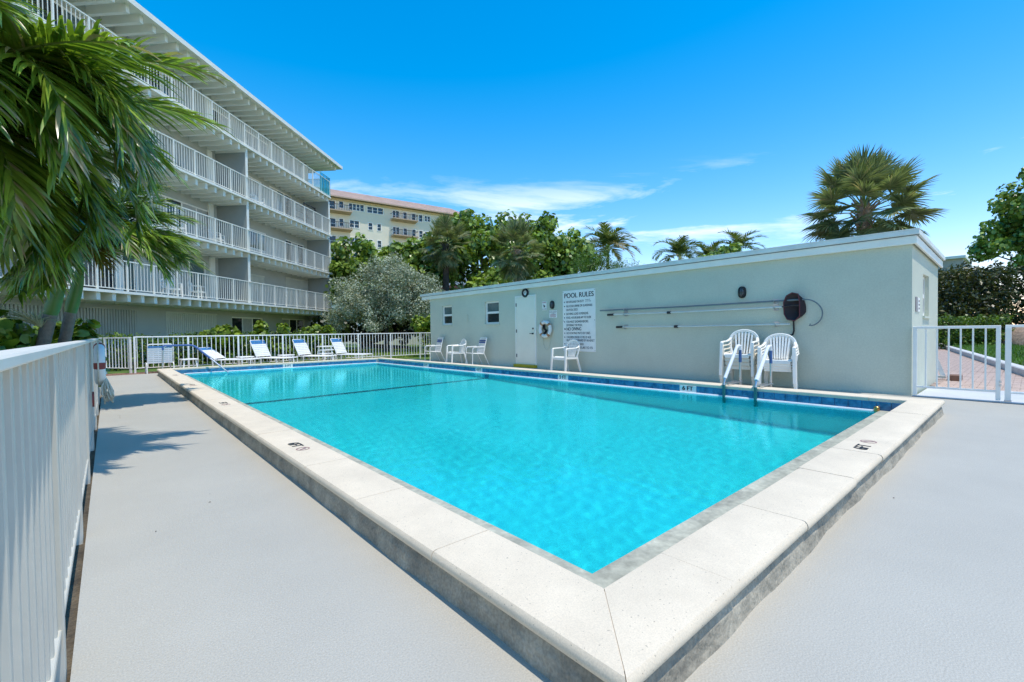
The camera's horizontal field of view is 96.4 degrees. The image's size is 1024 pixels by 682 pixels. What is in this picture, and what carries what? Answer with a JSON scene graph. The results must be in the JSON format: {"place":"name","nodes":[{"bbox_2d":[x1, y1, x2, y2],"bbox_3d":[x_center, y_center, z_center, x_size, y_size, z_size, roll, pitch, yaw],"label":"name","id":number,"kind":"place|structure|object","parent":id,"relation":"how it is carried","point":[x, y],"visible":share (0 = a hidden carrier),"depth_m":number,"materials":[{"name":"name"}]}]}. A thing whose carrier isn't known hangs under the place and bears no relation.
{"place":"outdoors","nodes":[
{"label":"outdoors","id":0,"kind":"place"},
{"bbox_2d":[236,347,429,363],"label":"lawn grass","id":1,"kind":"structure","parent":0,"point":[393,352],"depth_m":22.96,"materials":[{"name":"green plant"}]},
{"bbox_2d":[107,340,923,390],"bbox_3d":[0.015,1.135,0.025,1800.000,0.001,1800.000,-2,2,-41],"label":"lawn ground","id":2,"kind":"structure","parent":0,"point":[155,369],"depth_m":19.06,"materials":[{"name":"green plant"}]},
{"bbox_2d":[65,395,101,681],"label":"planting bed","id":3,"kind":"object","parent":2,"relation":"on","point":[71,613],"depth_m":2.12,"materials":[{"name":"soil"}]},
{"bbox_2d":[0,309,39,350],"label":"garden bush","id":4,"kind":"object","parent":3,"relation":"on","point":[14,334],"visible":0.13,"depth_m":6.32,"materials":[{"name":"green plant"}]},
{"bbox_2d":[0,338,101,681],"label":"long fence","id":5,"kind":"object","parent":3,"relation":"on","point":[49,413],"visible":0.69,"depth_m":1.24,"materials":[{"name":"metal"}]},
{"bbox_2d":[93,342,113,403],"bbox_3d":[-4.061,0.316,4.556,0.145,0.612,0.433,-2,2,-41],"label":"fence life ring","id":6,"kind":"object","parent":5,"relation":"hanging from","point":[99,368],"visible":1,"depth_m":4.43,"materials":[{"name":"plastic"}]},
{"bbox_2d":[51,318,109,386],"bbox_3d":[-7.371,0.340,7.670,0.952,1.468,1.728,-2,2,-41],"label":"garden bush","id":7,"kind":"object","parent":3,"relation":"on","point":[86,329],"visible":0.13,"depth_m":7.60,"materials":[{"name":"green plant"}]},
{"bbox_2d":[12,177,216,345],"bbox_3d":[-6.210,-0.558,6.761,2.155,3.274,3.394,0,1,13],"label":"garden palm","id":8,"kind":"object","parent":3,"relation":"on","point":[52,306],"visible":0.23,"depth_m":6.75,"materials":[{"name":"green plant"}]},
{"bbox_2d":[0,303,47,326],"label":"flower stalk","id":9,"kind":"object","parent":8,"relation":"attached to","point":[38,321],"visible":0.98,"depth_m":6.46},
{"bbox_2d":[0,0,237,306],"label":"tall palm","id":10,"kind":"object","parent":3,"relation":"on","point":[61,105],"visible":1,"depth_m":3.59,"materials":[{"name":"green plant"}]},
{"bbox_2d":[58,182,206,342],"bbox_3d":[-6.311,-0.691,6.909,3.425,3.536,2.288,-3,3,-61],"label":"garden palm","id":11,"kind":"object","parent":3,"relation":"on","point":[154,240],"visible":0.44,"depth_m":7.09,"materials":[{"name":"green plant"}]},
{"bbox_2d":[103,337,131,373],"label":"gate panel","id":12,"kind":"structure","parent":2,"relation":"on","point":[129,353],"depth_m":13.69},
{"bbox_2d":[0,0,342,366],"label":"apartment building","id":13,"kind":"structure","parent":2,"relation":"on","point":[269,262],"depth_m":21.90,"materials":[{"name":"white paint"}]},
{"bbox_2d":[16,0,86,35],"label":"sliding door","id":14,"kind":"structure","parent":13,"relation":"in","point":[34,1],"depth_m":15.43,"materials":[{"name":"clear glass"}]},
{"bbox_2d":[83,255,136,291],"bbox_3d":[-15.186,-2.718,16.748,0.060,1.880,3.200,-1,1,4],"label":"sliding door","id":15,"kind":"structure","parent":13,"relation":"in","point":[134,269],"depth_m":17.19,"materials":[{"name":"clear glass"}]},
{"bbox_2d":[117,50,175,101],"bbox_3d":[-15.106,-10.570,18.972,0.060,1.980,2.900,-1,1,4],"label":"sliding door","id":16,"kind":"structure","parent":13,"relation":"in","point":[167,89],"depth_m":19.62,"materials":[{"name":"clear glass"}]},
{"bbox_2d":[160,278,182,296],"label":"resin chair","id":17,"kind":"object","parent":13,"relation":"on","point":[167,286],"visible":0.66,"depth_m":18.85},
{"bbox_2d":[149,190,208,239],"bbox_3d":[-14.913,-5.368,20.680,0.060,1.860,3.600,-1,1,4],"label":"sliding door","id":18,"kind":"structure","parent":13,"relation":"in","point":[179,203],"depth_m":21.12,"materials":[{"name":"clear glass"}]},
{"bbox_2d":[172,256,205,298],"bbox_3d":[-14.852,-2.826,21.079,0.060,1.900,1.990,-1,1,4],"label":"sliding door","id":19,"kind":"structure","parent":13,"relation":"in","point":[199,270],"depth_m":21.26,"materials":[{"name":"grey glass"}]},
{"bbox_2d":[187,281,206,298],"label":"resin chair","id":20,"kind":"object","parent":13,"relation":"on","point":[188,282],"visible":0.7,"depth_m":20.09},
{"bbox_2d":[213,108,230,133],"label":"sliding door","id":21,"kind":"structure","parent":13,"relation":"in","point":[224,120],"depth_m":23.37,"materials":[{"name":"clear glass"}]},
{"bbox_2d":[232,317,262,351],"bbox_3d":[-14.508,-0.297,25.127,0.060,2.000,2.620,-1,1,4],"label":"sliding door","id":22,"kind":"structure","parent":13,"relation":"in","point":[245,324],"depth_m":24.92,"materials":[{"name":"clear glass"}]},
{"bbox_2d":[248,175,261,200],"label":"sliding door","id":23,"kind":"structure","parent":13,"relation":"in","point":[251,182],"depth_m":25.78,"materials":[{"name":"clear glass"}]},
{"bbox_2d":[245,129,267,156],"bbox_3d":[-14.559,-10.680,26.050,0.060,1.880,2.200,-1,1,4],"label":"sliding door","id":24,"kind":"structure","parent":13,"relation":"in","point":[248,133],"depth_m":26.09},
{"bbox_2d":[249,228,266,251],"bbox_3d":[-14.500,-5.719,26.057,0.060,1.100,1.600,-1,1,4],"label":"window","id":25,"kind":"structure","parent":13,"relation":"in","point":[254,234],"depth_m":25.99,"materials":[{"name":"glass"}]},
{"bbox_2d":[269,186,291,217],"bbox_3d":[-14.348,-8.237,28.397,0.060,2.070,2.400,-1,1,4],"label":"sliding door","id":26,"kind":"structure","parent":13,"relation":"in","point":[280,199],"depth_m":28.28,"materials":[{"name":"grey glass"}]},
{"bbox_2d":[282,318,303,332],"bbox_3d":[-14.165,-0.789,29.629,0.060,1.280,2.650,-1,1,4],"label":"window","id":27,"kind":"structure","parent":13,"relation":"in","point":[295,324],"depth_m":29.80,"materials":[{"name":"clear glass"}]},
{"bbox_2d":[286,240,303,264],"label":"sliding door","id":28,"kind":"structure","parent":13,"relation":"in","point":[288,245],"depth_m":29.89,"materials":[{"name":"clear glass"}]},
{"bbox_2d":[295,202,315,226],"bbox_3d":[-13.598,-8.055,30.149,0.650,1.750,1.450,-1,1,4],"label":"balcony rack","id":29,"kind":"object","parent":13,"relation":"on","point":[306,216],"visible":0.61,"depth_m":30.11,"materials":[{"name":"metal"}]},
{"bbox_2d":[198,324,244,363],"bbox_3d":[-11.412,0.114,17.931,1.632,1.589,1.695,-2,2,-41],"label":"hedge bush","id":30,"kind":"object","parent":2,"relation":"on","point":[226,329],"visible":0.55,"depth_m":17.72,"materials":[{"name":"green plant"}]},
{"bbox_2d":[98,330,346,370],"bbox_3d":[-11.006,0.344,18.622,1.349,1.680,9.486,0,1,34],"label":"clipped hedge","id":31,"kind":"object","parent":2,"relation":"on","point":[184,340],"visible":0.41,"depth_m":16.78,"materials":[{"name":"green plant"}]},
{"bbox_2d":[249,319,290,361],"bbox_3d":[-10.272,-0.011,19.501,1.580,1.894,1.392,-2,2,-41],"label":"hedge bush","id":32,"kind":"object","parent":2,"relation":"on","point":[260,326],"visible":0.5,"depth_m":19.32,"materials":[{"name":"green plant"}]},
{"bbox_2d":[301,324,336,354],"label":"hedge bush","id":33,"kind":"object","parent":2,"relation":"on","point":[318,328],"visible":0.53,"depth_m":21.39,"materials":[{"name":"green plant"}]},
{"bbox_2d":[310,308,428,348],"bbox_3d":[-8.188,-1.390,31.551,10.751,4.306,3.443,-1,1,-9],"label":"understory shrub","id":34,"kind":"object","parent":2,"relation":"on","point":[348,330],"visible":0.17,"depth_m":31.03,"materials":[{"name":"green plant"}]},
{"bbox_2d":[320,251,442,351],"bbox_3d":[-7.456,-2.316,27.153,7.434,5.947,5.144,-1,1,-3],"label":"silver tree","id":35,"kind":"object","parent":2,"relation":"on","point":[401,278],"visible":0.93,"depth_m":26.01,"materials":[{"name":"green plant"}]},
{"bbox_2d":[316,187,459,334],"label":"yellow building","id":36,"kind":"structure","parent":2,"relation":"on","point":[381,222],"depth_m":85.13,"materials":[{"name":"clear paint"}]},
{"bbox_2d":[348,203,363,211],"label":"window","id":37,"kind":"structure","parent":36,"relation":"in","point":[355,207],"depth_m":82.52,"materials":[{"name":"clear glass"}]},
{"bbox_2d":[367,206,383,214],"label":"window","id":38,"kind":"structure","parent":36,"relation":"in","point":[375,210],"depth_m":84.56,"materials":[{"name":"clear glass"}]},
{"bbox_2d":[323,232,461,347],"bbox_3d":[-9.992,-3.717,33.880,11.596,8.550,7.130,0,1,16],"label":"sea grape tree","id":39,"kind":"object","parent":2,"relation":"on","point":[364,249],"visible":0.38,"depth_m":32.62,"materials":[{"name":"green plant"}]},
{"bbox_2d":[374,323,422,344],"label":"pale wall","id":40,"kind":"structure","parent":2,"relation":"on","point":[409,343],"depth_m":40.14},
{"bbox_2d":[410,314,430,355],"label":"garden shrub","id":41,"kind":"object","parent":2,"relation":"on","point":[420,324],"visible":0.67,"depth_m":21.12,"materials":[{"name":"green plant"}]},
{"bbox_2d":[419,212,472,291],"bbox_3d":[-4.373,-3.971,29.997,3.615,9.024,3.706,-2,2,-41],"label":"cabbage palm","id":42,"kind":"object","parent":2,"relation":"on","point":[445,257],"visible":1,"depth_m":29.61,"materials":[{"name":"green plant"}]},
{"bbox_2d":[425,208,534,290],"bbox_3d":[-2.562,-4.744,34.010,7.459,10.364,7.337,0,1,29],"label":"sea grape tree","id":43,"kind":"object","parent":2,"relation":"on","point":[478,248],"visible":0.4,"depth_m":32.30,"materials":[{"name":"green plant"}]},
{"bbox_2d":[488,215,544,282],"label":"cabbage palm","id":44,"kind":"object","parent":2,"relation":"on","point":[517,270],"visible":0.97,"depth_m":25.61,"materials":[{"name":"green plant"}]},
{"bbox_2d":[511,210,599,281],"bbox_3d":[2.846,-4.796,35.233,7.950,10.311,5.631,-1,1,-7],"label":"sea grape tree","id":45,"kind":"object","parent":2,"relation":"on","point":[559,251],"visible":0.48,"depth_m":34.22,"materials":[{"name":"green plant"}]},
{"bbox_2d":[560,245,644,275],"bbox_3d":[5.977,-2.916,30.031,6.172,6.861,3.284,-1,1,-2],"label":"feathery shrub","id":46,"kind":"object","parent":2,"relation":"on","point":[579,265],"visible":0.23,"depth_m":29.63,"materials":[{"name":"green plant"}]},
{"bbox_2d":[582,221,640,269],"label":"coconut palm","id":47,"kind":"object","parent":2,"relation":"on","point":[607,235],"visible":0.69,"depth_m":39.47,"materials":[{"name":"green plant"}]},
{"bbox_2d":[651,235,712,261],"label":"coconut palm","id":48,"kind":"object","parent":2,"relation":"on","point":[679,247],"visible":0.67,"depth_m":44.42,"materials":[{"name":"green plant"}]},
{"bbox_2d":[420,228,944,395],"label":"pool house","id":49,"kind":"structure","parent":2,"relation":"on","point":[863,291],"depth_m":9.16,"materials":[{"name":"white paint"}]},
{"bbox_2d":[441,305,452,325],"bbox_3d":[-2.396,-0.937,17.059,0.130,0.753,0.730,-2,2,-41],"label":"window","id":50,"kind":"structure","parent":49,"relation":"in","point":[447,310],"depth_m":17.15,"materials":[{"name":"grey glass"}]},
{"bbox_2d":[484,301,499,324],"bbox_3d":[-0.640,-0.913,15.068,0.130,0.783,0.800,-2,2,-41],"label":"window","id":51,"kind":"structure","parent":49,"relation":"in","point":[492,308],"depth_m":15.13,"materials":[{"name":"grey glass"}]},
{"bbox_2d":[513,294,536,367],"bbox_3d":[0.386,-0.288,13.799,0.140,2.170,0.930,-2,2,-41],"label":"door","id":52,"kind":"structure","parent":49,"relation":"in","point":[525,307],"depth_m":13.80,"materials":[{"name":"paint"}]},
{"bbox_2d":[538,320,551,349],"bbox_3d":[0.960,-0.169,13.126,0.133,0.868,0.524,-2,2,-41],"label":"life ring","id":53,"kind":"object","parent":49,"relation":"attached to","point":[549,330],"visible":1,"depth_m":13.07,"materials":[{"name":"plastic"}]},
{"bbox_2d":[563,288,595,351],"bbox_3d":[1.786,-0.546,12.264,0.016,1.655,1.130,-2,2,-41],"label":"rules sign","id":54,"kind":"object","parent":49,"relation":"attached to","point":[579,316],"visible":0.9,"depth_m":12.21,"materials":[{"name":"white paint"}]},
{"bbox_2d":[738,286,745,297],"bbox_3d":[4.545,-0.967,9.067,0.107,0.230,0.150,-2,2,-41],"label":"wall light","id":55,"kind":"object","parent":49,"relation":"attached to","point":[742,291],"visible":1,"depth_m":9.04,"materials":[{"name":"black plastic"}]},
{"bbox_2d":[773,299,778,310],"bbox_3d":[4.941,-0.682,8.605,0.117,0.220,0.100,-2,2,-41],"label":"pole bracket","id":56,"kind":"object","parent":49,"relation":"attached to","point":[775,304],"visible":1,"depth_m":8.62,"materials":[{"name":"metal"}]},
{"bbox_2d":[607,292,805,320],"bbox_3d":[3.847,-0.639,9.855,0.192,0.530,4.319,-2,2,-41],"label":"net pole","id":57,"kind":"object","parent":56,"relation":"on","point":[794,310],"visible":1,"depth_m":8.42,"materials":[{"name":"metal"}]},
{"bbox_2d":[600,298,822,325],"bbox_3d":[3.846,-0.530,9.828,0.034,0.501,4.841,-2,2,-41],"label":"hook pole","id":58,"kind":"object","parent":56,"relation":"hanging from","point":[722,304],"visible":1,"depth_m":9.26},
{"bbox_2d":[685,240,724,257],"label":"coconut palm","id":59,"kind":"object","parent":2,"relation":"on","point":[706,250],"visible":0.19,"depth_m":49.27,"materials":[{"name":"green plant"}]},
{"bbox_2d":[698,242,743,256],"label":"round shrub","id":60,"kind":"object","parent":2,"relation":"on","point":[731,248],"visible":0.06,"depth_m":39.39,"materials":[{"name":"green plant"}]},
{"bbox_2d":[716,229,766,250],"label":"coconut palm","id":61,"kind":"object","parent":2,"relation":"on","point":[738,238],"visible":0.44,"depth_m":49.31,"materials":[{"name":"green plant"}]},
{"bbox_2d":[938,255,969,314],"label":"flat roofed building","id":62,"kind":"structure","parent":2,"relation":"on","point":[950,260],"depth_m":44.67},
{"bbox_2d":[938,343,1023,376],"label":"garden kerb","id":63,"kind":"structure","parent":2,"relation":"on","point":[1017,369],"depth_m":12.90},
{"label":"pool basin","id":64,"kind":"structure","parent":2,"relation":"in","visible":0},
{"bbox_2d":[183,374,888,587],"bbox_3d":[-2.317,0.950,9.313,6.145,0.062,14.980,-2,2,-41],"label":"gutter ledge","id":65,"kind":"object","parent":64,"relation":"on","point":[612,572],"visible":0.21,"depth_m":2.70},
{"bbox_2d":[184,362,873,411],"bbox_3d":[-2.320,0.927,9.511,5.862,0.050,14.680,-2,2,-41],"label":"gutter lip","id":66,"kind":"object","parent":65,"relation":"on","point":[581,382],"visible":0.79,"depth_m":8.98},
{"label":"pool steps","id":67,"kind":"structure","parent":64,"relation":"on","visible":0},
{"bbox_2d":[162,344,228,372],"bbox_3d":[-9.075,0.618,13.294,1.768,1.057,0.275,-1,1,-18],"label":"stair handrail","id":68,"kind":"object","parent":67,"relation":"on","point":[196,347],"visible":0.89,"depth_m":13.26,"materials":[{"name":"metal"}]},
{"bbox_2d":[186,363,875,573],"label":"water","id":69,"kind":"structure","parent":0,"point":[592,478],"depth_m":4.64,"materials":[{"name":"liquid"}]},
{"bbox_2d":[175,359,900,410],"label":"waterline wall","id":70,"kind":"structure","parent":0,"point":[883,406],"depth_m":8.58,"materials":[{"name":"tile"}]},
{"bbox_2d":[70,359,1023,681],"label":"pool deck","id":71,"kind":"structure","parent":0,"point":[214,551],"depth_m":2.00,"materials":[{"name":"concrete"}]},
{"bbox_2d":[145,344,174,373],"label":"lounge chair","id":72,"kind":"object","parent":71,"relation":"on","point":[152,351],"visible":0.96,"depth_m":13.58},
{"bbox_2d":[178,358,198,367],"bbox_3d":[-9.894,0.738,14.016,0.420,0.394,0.420,0,2,41],"label":"side table","id":73,"kind":"object","parent":71,"relation":"on","point":[193,359],"visible":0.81,"depth_m":13.99,"materials":[{"name":"white plastic"}]},
{"bbox_2d":[200,347,260,365],"bbox_3d":[-9.098,0.546,14.787,1.666,0.714,0.670,-1,1,-3],"label":"sun lounger","id":74,"kind":"object","parent":71,"relation":"on","point":[212,354],"visible":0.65,"depth_m":14.68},
{"bbox_2d":[250,340,297,363],"bbox_3d":[-8.074,0.415,15.523,1.420,0.918,0.670,0,1,16],"label":"sun lounger","id":75,"kind":"object","parent":71,"relation":"on","point":[256,344],"visible":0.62,"depth_m":15.55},
{"bbox_2d":[292,339,336,360],"bbox_3d":[-7.069,0.382,16.409,1.420,0.918,0.670,0,1,16],"label":"sun lounger","id":76,"kind":"object","parent":71,"relation":"on","point":[298,343],"visible":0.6,"depth_m":16.42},
{"bbox_2d":[330,338,371,359],"bbox_3d":[-6.064,0.349,17.295,1.420,0.918,0.670,0,1,16],"label":"sun lounger","id":77,"kind":"object","parent":71,"relation":"on","point":[338,347],"visible":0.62,"depth_m":17.35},
{"bbox_2d":[425,337,445,361],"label":"strap chair","id":78,"kind":"object","parent":71,"relation":"on","point":[438,345],"visible":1,"depth_m":16.94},
{"bbox_2d":[446,339,467,363],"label":"resin chair","id":79,"kind":"object","parent":71,"relation":"on","point":[462,346],"visible":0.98,"depth_m":15.80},
{"bbox_2d":[466,337,488,363],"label":"strap chair","id":80,"kind":"object","parent":71,"relation":"on","point":[481,345],"visible":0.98,"depth_m":15.02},
{"bbox_2d":[158,372,943,681],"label":"pool kerb wall","id":81,"kind":"structure","parent":71,"relation":"on","point":[689,657],"depth_m":1.91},
{"bbox_2d":[157,357,944,681],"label":"pool coping","id":82,"kind":"object","parent":81,"relation":"on","point":[645,621],"visible":0.98,"depth_m":1.99,"materials":[{"name":"white concrete"}]},
{"bbox_2d":[550,339,581,371],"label":"resin chair","id":83,"kind":"object","parent":71,"relation":"on","point":[565,358],"visible":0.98,"depth_m":12.08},
{"bbox_2d":[722,344,741,396],"bbox_3d":[3.657,0.775,7.601,0.703,1.425,0.110,-2,2,-41],"label":"ladder rail","id":84,"kind":"object","parent":71,"relation":"on","point":[738,347],"visible":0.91,"depth_m":7.57,"materials":[{"name":"metal"}]},
{"bbox_2d":[723,340,756,385],"bbox_3d":[4.374,0.426,8.719,0.614,0.869,0.609,0,2,41],"label":"resin chair","id":85,"kind":"object","parent":71,"relation":"on","point":[742,367],"visible":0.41,"depth_m":8.60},
{"bbox_2d":[720,337,757,384],"bbox_3d":[4.358,0.354,8.704,0.614,0.869,0.609,0,2,41],"label":"resin chair","id":86,"kind":"object","parent":85,"relation":"on","point":[737,364],"visible":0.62,"depth_m":8.65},
{"bbox_2d":[719,333,759,380],"bbox_3d":[4.342,0.283,8.690,0.614,0.869,0.609,0,2,41],"label":"resin chair","id":87,"kind":"object","parent":86,"relation":"on","point":[743,359],"visible":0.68,"depth_m":8.64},
{"bbox_2d":[719,329,758,376],"bbox_3d":[4.326,0.211,8.675,0.614,0.869,0.609,0,2,41],"label":"resin chair","id":88,"kind":"object","parent":87,"relation":"on","point":[751,350],"visible":0.88,"depth_m":8.69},
{"bbox_2d":[753,345,772,399],"bbox_3d":[3.974,0.779,7.240,0.703,1.425,0.110,-2,2,-41],"label":"ladder rail","id":89,"kind":"object","parent":71,"relation":"on","point":[761,365],"visible":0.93,"depth_m":7.20,"materials":[{"name":"metal"}]},
{"bbox_2d":[761,344,798,387],"bbox_3d":[4.795,0.431,8.212,0.614,0.869,0.609,0,2,37],"label":"resin chair","id":90,"kind":"object","parent":71,"relation":"on","point":[781,370],"visible":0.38,"depth_m":8.05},
{"bbox_2d":[760,339,798,388],"bbox_3d":[4.779,0.387,8.197,0.614,0.869,0.609,0,2,37],"label":"resin chair","id":91,"kind":"object","parent":90,"relation":"on","point":[768,367],"visible":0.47,"depth_m":8.12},
{"bbox_2d":[757,336,798,386],"bbox_3d":[4.764,0.342,8.183,0.614,0.869,0.609,0,2,37],"label":"resin chair","id":92,"kind":"object","parent":91,"relation":"on","point":[782,365],"visible":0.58,"depth_m":8.27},
{"bbox_2d":[757,333,797,383],"bbox_3d":[4.748,0.297,8.169,0.614,0.869,0.609,0,2,37],"label":"resin chair","id":93,"kind":"object","parent":92,"relation":"on","point":[793,356],"visible":0.86,"depth_m":8.27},
{"bbox_2d":[912,395,1023,403],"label":"gate sill","id":94,"kind":"structure","parent":71,"relation":"on","point":[968,399],"depth_m":6.66,"materials":[{"name":"concrete"}]},
{"bbox_2d":[913,325,1001,400],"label":"pool gate","id":95,"kind":"structure","parent":94,"relation":"on","point":[998,385],"depth_m":6.75,"materials":[{"name":"metal"}]},
{"bbox_2d":[1004,325,1023,401],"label":"side fence","id":96,"kind":"object","parent":71,"relation":"on","point":[1008,343],"visible":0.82,"depth_m":6.37,"materials":[{"name":"metal"}]},
{"bbox_2d":[135,0,1023,324],"label":"sky","id":97,"kind":"structure","parent":0,"point":[655,120],"materials":[{"name":"blue"}]},
{"bbox_2d":[917,386,1023,401],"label":"concrete apron","id":98,"kind":"object","parent":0,"point":[966,394],"depth_m":7.24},
{"bbox_2d":[930,347,1023,391],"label":"brick paving","id":99,"kind":"structure","parent":0,"point":[1017,383],"depth_m":10.07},
{"bbox_2d":[798,143,949,242],"bbox_3d":[10.704,-2.650,13.953,3.786,6.670,3.463,-1,1,-13],"label":"cabbage palm","id":100,"kind":"object","parent":99,"relation":"on","point":[869,178],"visible":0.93,"depth_m":13.42,"materials":[{"name":"green plant"}]},
{"bbox_2d":[938,359,946,378],"bbox_3d":[8.651,0.304,9.440,0.217,0.969,0.444,-2,2,-41],"label":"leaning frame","id":101,"kind":"object","parent":99,"relation":"on","point":[942,375],"visible":0.24,"depth_m":9.37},
{"bbox_2d":[947,374,962,380],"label":"paver block","id":102,"kind":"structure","parent":99,"relation":"on","point":[953,377],"depth_m":9.05,"materials":[{"name":"brick"}]},
{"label":"side lawn","id":103,"kind":"structure","parent":0,"visible":0},
{"bbox_2d":[938,312,1016,348],"bbox_3d":[20.304,-0.390,21.353,5.491,1.965,1.428,-1,1,1],"label":"hedge","id":104,"kind":"object","parent":103,"relation":"on","point":[980,319],"visible":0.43,"depth_m":21.08,"materials":[{"name":"green plant"}]},
{"bbox_2d":[938,258,1017,341],"bbox_3d":[23.162,-1.683,24.731,6.932,5.508,1.946,-1,1,2],"label":"red leaved hedge","id":105,"kind":"object","parent":103,"relation":"on","point":[953,300],"visible":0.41,"depth_m":24.15,"materials":[{"name":"green plant"}]},
{"bbox_2d":[941,341,1023,364],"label":"lawn grass","id":106,"kind":"structure","parent":103,"relation":"on","point":[1017,351],"depth_m":16.41,"materials":[{"name":"green plant"}]},
{"bbox_2d":[958,262,1023,334],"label":"tall hedge","id":107,"kind":"object","parent":103,"relation":"on","point":[1018,319],"visible":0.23,"depth_m":25.06,"materials":[{"name":"green plant"}]},
{"bbox_2d":[965,167,1023,276],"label":"spreading tree","id":108,"kind":"object","parent":103,"relation":"on","point":[1005,234],"visible":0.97,"depth_m":28.26,"materials":[{"name":"green plant"}]},
{"bbox_2d":[1001,327,1023,345],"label":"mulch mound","id":109,"kind":"object","parent":103,"relation":"on","point":[1017,335],"visible":0.16,"depth_m":20.39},
{"label":"brick bed","id":110,"kind":"structure","parent":0,"visible":0},
{"bbox_2d":[106,371,157,375],"bbox_3d":[-11.111,0.967,13.582,2.344,0.025,0.910,-2,2,-41],"label":"brick edging","id":111,"kind":"object","parent":110,"relation":"on","point":[133,373],"visible":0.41,"depth_m":13.50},
{"bbox_2d":[133,332,430,372],"bbox_3d":[-7.396,0.309,16.948,10.195,1.130,0.052,-2,2,-41],"label":"fence","id":112,"kind":"object","parent":110,"relation":"on","point":[211,336],"visible":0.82,"depth_m":16.25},
{"bbox_3d":[4.952,-0.321,8.605,0.117,0.103,0.100,-2,2,-41],"label":"pole bracket","id":113,"kind":"object","parent":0,"visible":0},
{"bbox_2d":[616,323,789,327],"bbox_3d":[3.839,-0.321,9.844,0.061,0.070,3.830,-2,2,-41],"label":"brush pole","id":114,"kind":"object","parent":113,"relation":"on","point":[675,326],"visible":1,"depth_m":9.57,"materials":[{"name":"metal"}]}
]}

